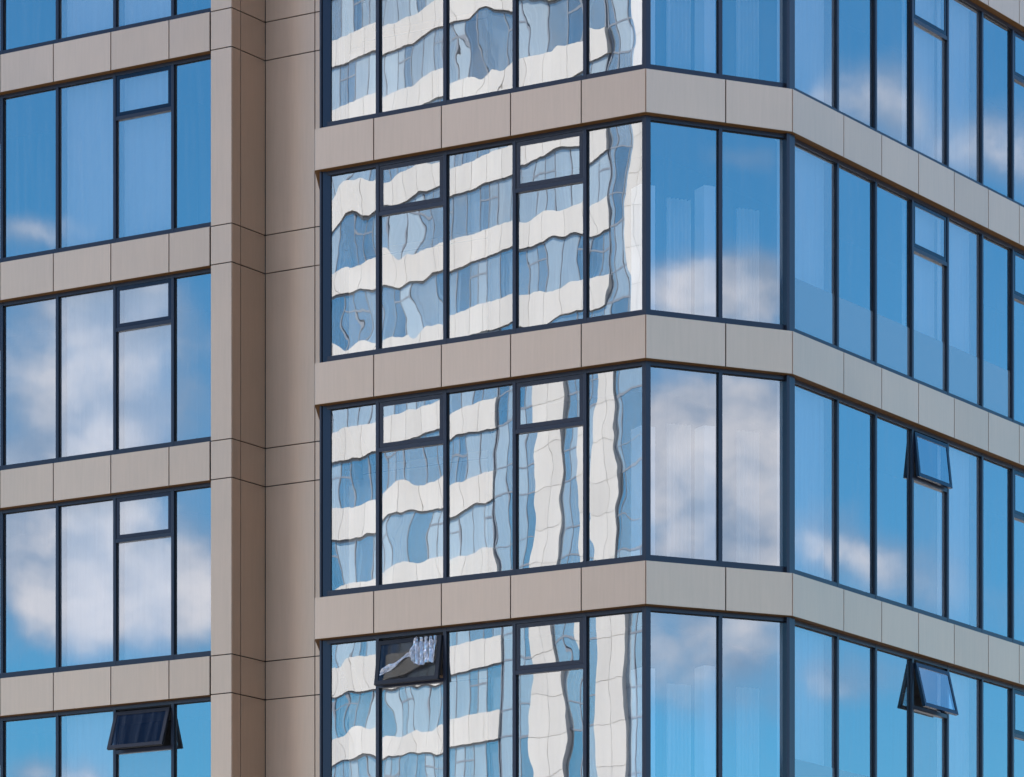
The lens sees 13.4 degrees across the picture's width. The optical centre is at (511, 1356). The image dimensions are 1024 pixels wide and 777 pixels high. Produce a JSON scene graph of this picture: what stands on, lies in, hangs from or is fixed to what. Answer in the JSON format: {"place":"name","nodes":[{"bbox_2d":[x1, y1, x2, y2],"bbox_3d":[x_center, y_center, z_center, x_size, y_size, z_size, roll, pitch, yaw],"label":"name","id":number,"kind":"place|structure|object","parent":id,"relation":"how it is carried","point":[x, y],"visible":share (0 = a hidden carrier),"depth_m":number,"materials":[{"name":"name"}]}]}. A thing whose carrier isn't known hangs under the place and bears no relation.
{"place":"outdoors","nodes":[
{"label":"outdoors","id":0,"kind":"place"},
{"bbox_2d":[0,0,1023,776],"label":"office building","id":1,"kind":"structure","parent":0,"point":[350,350],"depth_m":67.65,"materials":[{"name":"beige metal"}]},
{"bbox_2d":[0,697,210,776],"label":"ribbon window","id":2,"kind":"structure","parent":1,"relation":"in","point":[31,745],"depth_m":72.68,"materials":[{"name":"blue glass"}]},
{"bbox_2d":[0,482,210,677],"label":"ribbon window","id":3,"kind":"structure","parent":1,"relation":"in","point":[166,539],"depth_m":72.58,"materials":[{"name":"blue glass"}]},
{"bbox_2d":[0,268,211,469],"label":"ribbon window","id":4,"kind":"structure","parent":1,"relation":"in","point":[166,327],"depth_m":72.58,"materials":[{"name":"blue glass"}]},
{"bbox_2d":[0,54,211,262],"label":"ribbon window","id":5,"kind":"structure","parent":1,"relation":"in","point":[166,116],"depth_m":72.58,"materials":[{"name":"blue glass"}]},
{"bbox_2d":[0,0,211,54],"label":"ribbon window","id":6,"kind":"structure","parent":1,"relation":"in","point":[24,24],"depth_m":72.88,"materials":[{"name":"blue glass"}]},
{"bbox_2d":[323,640,352,776],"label":"ribbon window","id":7,"kind":"structure","parent":1,"relation":"in","point":[337,694],"depth_m":65.95,"materials":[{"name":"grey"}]},
{"bbox_2d":[323,406,352,596],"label":"ribbon window","id":8,"kind":"structure","parent":1,"relation":"in","point":[337,477],"depth_m":65.95,"materials":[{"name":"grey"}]},
{"bbox_2d":[323,172,352,361],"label":"ribbon window","id":9,"kind":"structure","parent":1,"relation":"in","point":[337,260],"depth_m":65.95,"materials":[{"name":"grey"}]},
{"bbox_2d":[323,0,352,127],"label":"ribbon window","id":10,"kind":"structure","parent":1,"relation":"in","point":[337,43],"depth_m":67.10,"materials":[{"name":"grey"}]},
{"bbox_2d":[380,635,436,674],"bbox_3d":[-1.530,-10.336,64.222,0.961,0.539,0.119,0,0,32],"label":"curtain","id":11,"kind":"object","parent":1,"relation":"in","point":[421,652],"visible":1,"depth_m":64.11,"materials":[{"name":"white fabric"}]},
{"bbox_2d":[327,607,641,776],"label":"ribbon window","id":12,"kind":"structure","parent":1,"relation":"in","point":[518,670],"depth_m":63.41,"materials":[{"name":"grey"}]},
{"bbox_2d":[327,361,641,596],"bbox_3d":[-0.441,-12.773,63.695,5.571,2.873,0.120,0,0,32],"label":"ribbon window","id":13,"kind":"structure","parent":1,"relation":"in","point":[583,375],"depth_m":63.53,"materials":[{"name":"grey"}]},
{"bbox_2d":[327,116,641,361],"bbox_3d":[-0.441,-16.273,63.695,5.571,2.873,0.120,0,0,32],"label":"ribbon window","id":14,"kind":"structure","parent":1,"relation":"in","point":[583,132],"depth_m":63.53,"materials":[{"name":"grey"}]},
{"bbox_2d":[327,0,641,126],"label":"ribbon window","id":15,"kind":"structure","parent":1,"relation":"in","point":[447,100],"depth_m":63.95,"materials":[{"name":"grey"}]},
{"bbox_2d":[666,0,690,69],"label":"curtain","id":16,"kind":"object","parent":1,"relation":"hanging from","point":[678,33],"visible":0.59,"depth_m":63.06,"materials":[{"name":"white fabric"}]},
{"bbox_2d":[667,423,690,557],"bbox_3d":[2.418,-12.373,63.068,0.400,2.246,0.068,0,0,-25],"label":"curtain","id":17,"kind":"object","parent":1,"relation":"hanging from","point":[678,490],"visible":0.77,"depth_m":63.06,"materials":[{"name":"white fabric"}]},
{"bbox_2d":[667,197,690,313],"bbox_3d":[2.418,-15.753,63.069,0.400,2.006,0.070,0,0,-25],"label":"curtain","id":18,"kind":"object","parent":1,"relation":"hanging from","point":[678,256],"visible":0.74,"depth_m":63.06,"materials":[{"name":"white fabric"}]},
{"bbox_2d":[667,683,690,776],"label":"curtain","id":19,"kind":"object","parent":1,"relation":"hanging from","point":[678,730],"visible":1,"depth_m":63.06,"materials":[{"name":"white fabric"}]},
{"bbox_2d":[651,606,784,776],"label":"ribbon window","id":20,"kind":"structure","parent":1,"relation":"in","point":[718,616],"depth_m":62.66,"materials":[{"name":"grey"}]},
{"bbox_2d":[651,361,784,571],"bbox_3d":[2.937,-12.773,62.683,2.249,2.873,0.120,0,0,-25],"label":"ribbon window","id":21,"kind":"structure","parent":1,"relation":"in","point":[718,562],"depth_m":62.66,"materials":[{"name":"grey"}]},
{"bbox_2d":[651,116,784,329],"bbox_3d":[2.937,-16.273,62.683,2.249,2.873,0.120,0,0,-25],"label":"ribbon window","id":22,"kind":"structure","parent":1,"relation":"in","point":[718,129],"depth_m":62.66,"materials":[{"name":"grey"}]},
{"bbox_2d":[651,0,784,87],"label":"ribbon window","id":23,"kind":"structure","parent":1,"relation":"in","point":[718,74],"depth_m":62.66,"materials":[{"name":"grey"}]},
{"bbox_2d":[736,430,758,563],"bbox_3d":[3.442,-12.373,63.547,0.380,2.246,0.068,0,0,-25],"label":"curtain","id":24,"kind":"object","parent":1,"relation":"hanging from","point":[747,496],"visible":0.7,"depth_m":63.54,"materials":[{"name":"white fabric"}]},
{"bbox_2d":[736,208,758,321],"bbox_3d":[3.441,-15.742,63.548,0.380,1.984,0.070,0,0,-25],"label":"curtain","id":25,"kind":"object","parent":1,"relation":"hanging from","point":[747,264],"visible":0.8,"depth_m":63.54,"materials":[{"name":"white fabric"}]},
{"bbox_2d":[736,687,758,776],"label":"curtain","id":26,"kind":"object","parent":1,"relation":"hanging from","point":[747,731],"visible":1,"depth_m":63.54,"materials":[{"name":"white fabric"}]},
{"bbox_2d":[736,0,758,78],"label":"curtain","id":27,"kind":"object","parent":1,"relation":"hanging from","point":[747,38],"visible":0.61,"depth_m":63.54,"materials":[{"name":"white fabric"}]},
{"bbox_2d":[775,138,1023,426],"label":"ribbon window","id":28,"kind":"structure","parent":1,"relation":"in","point":[878,309],"depth_m":66.31,"materials":[{"name":"blue glass"}]},
{"bbox_2d":[776,379,1023,645],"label":"ribbon window","id":29,"kind":"structure","parent":1,"relation":"in","point":[872,452],"depth_m":66.13,"materials":[{"name":"blue glass"}]},
{"bbox_2d":[777,620,1023,776],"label":"ribbon window","id":30,"kind":"structure","parent":1,"relation":"in","point":[872,707],"depth_m":65.81,"materials":[{"name":"blue glass"}]},
{"bbox_2d":[777,0,1023,206],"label":"ribbon window","id":31,"kind":"structure","parent":1,"relation":"in","point":[882,51],"depth_m":67.24,"materials":[{"name":"blue glass"}]}
]}

